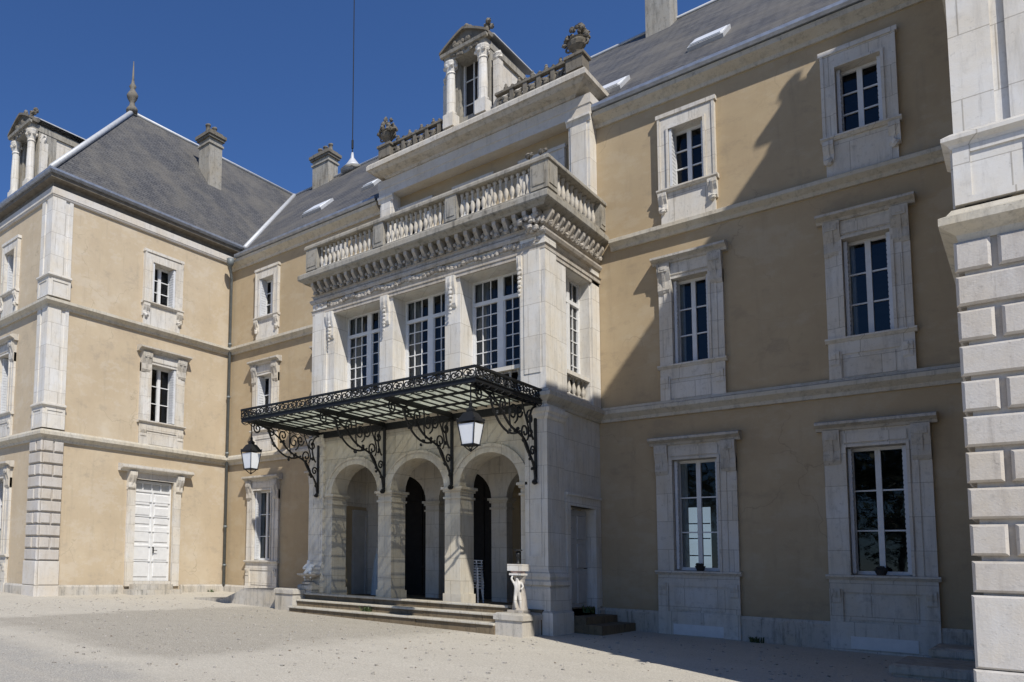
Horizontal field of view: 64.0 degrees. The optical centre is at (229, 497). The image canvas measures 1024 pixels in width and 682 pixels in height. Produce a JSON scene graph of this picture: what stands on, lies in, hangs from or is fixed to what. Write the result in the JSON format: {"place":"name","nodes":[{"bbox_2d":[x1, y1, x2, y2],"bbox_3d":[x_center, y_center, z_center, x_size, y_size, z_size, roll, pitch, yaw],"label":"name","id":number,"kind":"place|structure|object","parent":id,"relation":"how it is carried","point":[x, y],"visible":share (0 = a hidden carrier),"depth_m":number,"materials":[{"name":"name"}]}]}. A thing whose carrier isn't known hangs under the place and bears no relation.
{"place":"outdoors","nodes":[
{"label":"outdoors","id":0,"kind":"place"},
{"bbox_2d":[0,0,710,201],"label":"sky","id":1,"kind":"structure","parent":0,"point":[274,78],"materials":[{"name":"blue"}]},
{"bbox_2d":[371,548,377,594],"bbox_3d":[4.108,2.047,20.710,0.340,1.300,0.323,6,-6,-42],"label":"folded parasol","id":2,"kind":"object","parent":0,"point":[374,586],"visible":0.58,"depth_m":20.61,"materials":[{"name":"fabric"}]},
{"bbox_2d":[0,591,941,681],"bbox_3d":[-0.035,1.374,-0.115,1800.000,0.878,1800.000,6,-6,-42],"label":"ground","id":3,"kind":"structure","parent":0,"point":[123,661],"depth_m":12.27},
{"bbox_2d":[194,588,274,607],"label":"ramp","id":4,"kind":"structure","parent":3,"relation":"on","point":[262,597],"depth_m":20.99,"materials":[{"name":"stone"}]},
{"bbox_2d":[274,588,304,610],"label":"stone block","id":5,"kind":"structure","parent":3,"relation":"on","point":[285,598],"depth_m":19.65,"materials":[{"name":"beige stone"}]},
{"bbox_2d":[288,593,511,634],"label":"entrance steps","id":6,"kind":"structure","parent":3,"relation":"on","point":[467,617],"depth_m":17.01,"materials":[{"name":"stone"}]},
{"bbox_2d":[298,584,319,598],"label":"stone block","id":7,"kind":"structure","parent":6,"relation":"on","point":[311,588],"depth_m":19.76,"materials":[{"name":"grey stone"}]},
{"bbox_2d":[297,560,320,583],"bbox_3d":[2.135,1.981,19.934,0.640,0.643,0.624,6,-6,-42],"label":"cherub fountain","id":8,"kind":"object","parent":7,"relation":"on","point":[308,575],"visible":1,"depth_m":19.80,"materials":[{"name":"stone"}]},
{"bbox_2d":[360,606,371,611],"bbox_3d":[3.291,2.651,17.850,0.349,0.219,0.476,6,-6,-42],"label":"weed tuft","id":9,"kind":"object","parent":6,"relation":"on","point":[367,609],"visible":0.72,"depth_m":17.80,"materials":[{"name":"green plant"}]},
{"bbox_2d":[2,597,922,681],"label":"loose pebbles","id":10,"kind":"object","parent":3,"relation":"on","point":[373,673],"visible":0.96,"depth_m":12.64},
{"bbox_2d":[58,597,868,670],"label":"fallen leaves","id":11,"kind":"object","parent":3,"relation":"on","point":[387,648],"visible":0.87,"depth_m":13.62,"materials":[{"name":"brown plant"}]},
{"bbox_2d":[0,0,1023,681],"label":"chateau","id":12,"kind":"structure","parent":3,"relation":"on","point":[728,294],"depth_m":17.23,"materials":[{"name":"paint"}]},
{"bbox_2d":[0,460,14,591],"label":"window","id":13,"kind":"structure","parent":12,"relation":"in","point":[6,467],"depth_m":23.75,"materials":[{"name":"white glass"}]},
{"bbox_2d":[0,333,18,437],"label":"window","id":14,"kind":"structure","parent":12,"relation":"in","point":[8,343],"depth_m":24.29,"materials":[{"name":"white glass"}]},
{"bbox_2d":[0,234,21,317],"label":"window","id":15,"kind":"structure","parent":12,"relation":"in","point":[11,250],"depth_m":24.95,"materials":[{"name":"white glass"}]},
{"bbox_2d":[118,463,193,585],"bbox_3d":[-2.571,0.957,25.174,3.000,4.020,0.600,6,-6,-42],"label":"door","id":16,"kind":"structure","parent":12,"relation":"in","point":[148,503],"depth_m":25.23,"materials":[{"name":"wood"}]},
{"bbox_2d":[141,248,184,332],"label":"window","id":17,"kind":"structure","parent":12,"relation":"in","point":[162,295],"depth_m":25.99,"materials":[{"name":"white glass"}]},
{"bbox_2d":[136,344,192,448],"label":"window","id":18,"kind":"structure","parent":12,"relation":"in","point":[160,420],"depth_m":25.80,"materials":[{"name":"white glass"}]},
{"bbox_2d":[241,424,261,473],"bbox_3d":[0.561,-1.246,18.834,0.408,1.310,0.407,6,-6,-42],"label":"lantern","id":19,"kind":"object","parent":12,"relation":"hanging from","point":[251,455],"visible":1,"depth_m":18.74,"materials":[{"name":"metal"}]},
{"bbox_2d":[241,473,282,587],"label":"window","id":20,"kind":"structure","parent":12,"relation":"in","point":[262,561],"depth_m":26.07,"materials":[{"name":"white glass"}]},
{"bbox_2d":[247,355,281,451],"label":"window","id":21,"kind":"structure","parent":12,"relation":"in","point":[266,370],"depth_m":26.35,"materials":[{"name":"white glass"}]},
{"bbox_2d":[253,261,280,339],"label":"window","id":22,"kind":"structure","parent":12,"relation":"in","point":[267,278],"depth_m":26.71,"materials":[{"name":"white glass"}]},
{"bbox_2d":[302,198,333,216],"bbox_3d":[3.297,-10.809,27.742,0.756,0.671,0.920,6,-6,-42],"label":"roof window","id":23,"kind":"structure","parent":12,"relation":"in","point":[320,206],"depth_m":27.49,"materials":[{"name":"silver metal"}]},
{"bbox_2d":[323,242,345,265],"bbox_3d":[3.483,-7.519,24.519,0.432,1.803,1.200,6,-6,-42],"label":"window","id":24,"kind":"structure","parent":12,"relation":"in","point":[336,248],"depth_m":24.25,"materials":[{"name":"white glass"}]},
{"bbox_2d":[361,179,380,190],"bbox_3d":[4.957,-10.955,26.013,0.456,0.413,0.520,6,-6,-42],"label":"roof window","id":25,"kind":"structure","parent":12,"relation":"in","point":[374,182],"depth_m":25.85,"materials":[{"name":"silver metal"}]},
{"bbox_2d":[347,305,427,394],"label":"loggia window","id":26,"kind":"structure","parent":12,"relation":"in","point":[372,333],"depth_m":20.54,"materials":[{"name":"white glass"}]},
{"bbox_2d":[405,477,425,594],"bbox_3d":[5.568,0.909,21.542,0.100,3.780,1.550,6,-6,-42],"label":"hall door","id":27,"kind":"structure","parent":12,"relation":"in","point":[415,516],"depth_m":21.67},
{"bbox_2d":[398,195,433,238],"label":"window","id":28,"kind":"structure","parent":12,"relation":"in","point":[418,216],"depth_m":22.31,"materials":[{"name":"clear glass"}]},
{"bbox_2d":[405,291,492,384],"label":"loggia window","id":29,"kind":"structure","parent":12,"relation":"in","point":[414,353],"depth_m":19.23,"materials":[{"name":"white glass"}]},
{"bbox_2d":[456,385,484,451],"bbox_3d":[4.616,-1.529,14.231,0.406,1.310,0.408,6,-6,-42],"label":"lantern","id":30,"kind":"object","parent":12,"relation":"hanging from","point":[470,427],"visible":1,"depth_m":14.14,"materials":[{"name":"metal"}]},
{"bbox_2d":[452,171,494,215],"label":"window","id":31,"kind":"structure","parent":12,"relation":"in","point":[492,189],"depth_m":20.82,"materials":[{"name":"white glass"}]},
{"bbox_2d":[474,579,483,602],"bbox_3d":[5.820,2.144,17.723,0.376,0.691,0.333,-3,-6,41],"label":"plastic chair","id":32,"kind":"object","parent":12,"relation":"on","point":[481,588],"visible":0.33,"depth_m":17.60,"materials":[{"name":"white plastic"}]},
{"bbox_2d":[474,474,491,598],"bbox_3d":[6.869,0.823,20.126,0.100,3.780,1.500,6,-6,-42],"label":"hall door","id":33,"kind":"structure","parent":12,"relation":"in","point":[482,512],"depth_m":20.10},
{"bbox_2d":[472,271,570,383],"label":"loggia window","id":34,"kind":"structure","parent":12,"relation":"in","point":[482,319],"depth_m":17.71,"materials":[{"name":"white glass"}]},
{"bbox_2d":[493,277,579,387],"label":"loggia window","id":35,"kind":"structure","parent":12,"relation":"in","point":[508,281],"depth_m":17.83,"materials":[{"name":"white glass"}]},
{"bbox_2d":[517,143,566,195],"bbox_3d":[8.219,-8.050,19.388,0.432,1.803,1.260,6,-6,-42],"label":"window","id":36,"kind":"structure","parent":12,"relation":"in","point":[558,152],"depth_m":19.03,"materials":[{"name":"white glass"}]},
{"bbox_2d":[564,492,601,614],"bbox_3d":[7.930,1.363,16.895,1.840,2.860,0.340,6,-6,-42],"label":"door","id":37,"kind":"structure","parent":12,"relation":"in","point":[575,521],"depth_m":17.13,"materials":[{"name":"stone"}]},
{"bbox_2d":[582,604,594,612],"bbox_3d":[7.980,2.454,16.478,0.290,0.179,0.389,4,-5,-28],"label":"weed tuft","id":38,"kind":"object","parent":12,"relation":"on","point":[589,610],"visible":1,"depth_m":16.48,"materials":[{"name":"green plant"}]},
{"bbox_2d":[602,75,629,92],"bbox_3d":[9.840,-10.580,19.208,0.756,0.671,0.700,6,-6,-42],"label":"roof window","id":39,"kind":"structure","parent":12,"relation":"in","point":[620,82],"depth_m":18.90,"materials":[{"name":"silver metal"}]},
{"bbox_2d":[655,94,718,223],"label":"window","id":40,"kind":"structure","parent":12,"relation":"in","point":[688,176],"depth_m":16.94,"materials":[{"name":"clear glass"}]},
{"bbox_2d":[650,240,727,400],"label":"window","id":41,"kind":"structure","parent":12,"relation":"in","point":[693,358],"depth_m":16.65,"materials":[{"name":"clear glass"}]},
{"bbox_2d":[647,430,742,640],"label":"window","id":42,"kind":"structure","parent":12,"relation":"in","point":[696,474],"depth_m":16.26,"materials":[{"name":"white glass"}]},
{"bbox_2d":[695,563,705,570],"bbox_3d":[10.130,1.482,16.018,0.158,0.167,0.202,6,-6,-42],"label":"flower pot","id":43,"kind":"object","parent":12,"relation":"on","point":[699,567],"visible":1,"depth_m":15.97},
{"bbox_2d":[687,24,730,51],"bbox_3d":[11.864,-11.373,18.417,0.756,0.671,0.770,6,-6,-42],"label":"roof window","id":44,"kind":"structure","parent":12,"relation":"in","point":[723,30],"depth_m":18.21,"materials":[{"name":"silver metal"}]},
{"bbox_2d":[817,24,902,176],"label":"window","id":45,"kind":"structure","parent":12,"relation":"in","point":[861,118],"depth_m":14.73,"materials":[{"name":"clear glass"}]},
{"bbox_2d":[814,191,917,379],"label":"window","id":46,"kind":"structure","parent":12,"relation":"in","point":[871,326],"depth_m":14.43,"materials":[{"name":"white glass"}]},
{"bbox_2d":[814,411,941,657],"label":"window","id":47,"kind":"structure","parent":12,"relation":"in","point":[879,479],"depth_m":14.05,"materials":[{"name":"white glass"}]},
{"bbox_2d":[874,566,887,574],"bbox_3d":[12.124,1.349,13.848,0.158,0.170,0.202,6,-6,-42],"label":"flower pot","id":48,"kind":"object","parent":12,"relation":"on","point":[881,570],"visible":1,"depth_m":13.81,"materials":[{"name":"black"}]},
{"bbox_2d":[493,612,542,637],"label":"stone block","id":49,"kind":"structure","parent":3,"relation":"on","point":[520,625],"depth_m":14.99,"materials":[{"name":"beige stone"}]},
{"bbox_2d":[507,564,529,612],"bbox_3d":[5.986,1.864,15.377,0.390,0.990,0.320,6,-6,-42],"label":"carved pedestal","id":50,"kind":"object","parent":49,"relation":"on","point":[519,604],"visible":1,"depth_m":15.27,"materials":[{"name":"stone"}]},
{"bbox_2d":[513,549,521,563],"bbox_3d":[5.976,1.219,15.408,0.180,0.300,0.171,6,-6,-42],"label":"dark vase","id":51,"kind":"object","parent":50,"relation":"on","point":[517,551],"visible":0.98,"depth_m":15.38,"materials":[{"name":"metal"}]},
{"bbox_2d":[748,637,763,642],"bbox_3d":[10.643,2.856,15.064,0.275,0.157,0.302,2,-5,-12],"label":"weed tuft","id":52,"kind":"object","parent":3,"relation":"on","point":[753,639],"visible":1,"depth_m":15.07,"materials":[{"name":"green plant"}]},
{"bbox_2d":[889,656,975,681],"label":"stone slab","id":53,"kind":"structure","parent":3,"relation":"on","point":[938,669],"depth_m":10.88,"materials":[{"name":"grey stone"}]},
{"bbox_2d":[928,643,974,660],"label":"stone slab","id":54,"kind":"structure","parent":3,"relation":"on","point":[953,651],"depth_m":11.95,"materials":[{"name":"grey stone"}]},
{"bbox_3d":[5.827,1.881,17.745,0.376,0.691,0.333,-3,-6,41],"label":"plastic chair","id":55,"kind":"object","parent":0,"visible":0},
{"bbox_2d":[474,566,483,588],"bbox_3d":[5.829,1.815,17.750,0.376,0.691,0.333,-3,-6,41],"label":"plastic chair","id":56,"kind":"object","parent":55,"relation":"on","point":[481,574],"visible":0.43,"depth_m":17.63,"materials":[{"name":"white plastic"}]},
{"bbox_2d":[474,563,483,585],"bbox_3d":[5.830,1.750,17.756,0.376,0.691,0.333,-3,-6,41],"label":"plastic chair","id":57,"kind":"object","parent":56,"relation":"on","point":[481,571],"visible":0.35,"depth_m":17.60,"materials":[{"name":"white plastic"}]},
{"bbox_2d":[474,560,483,582],"bbox_3d":[5.832,1.684,17.761,0.376,0.691,0.333,-3,-6,41],"label":"plastic chair","id":58,"kind":"object","parent":57,"relation":"on","point":[477,569],"visible":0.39,"depth_m":17.57,"materials":[{"name":"white plastic"}]}
]}

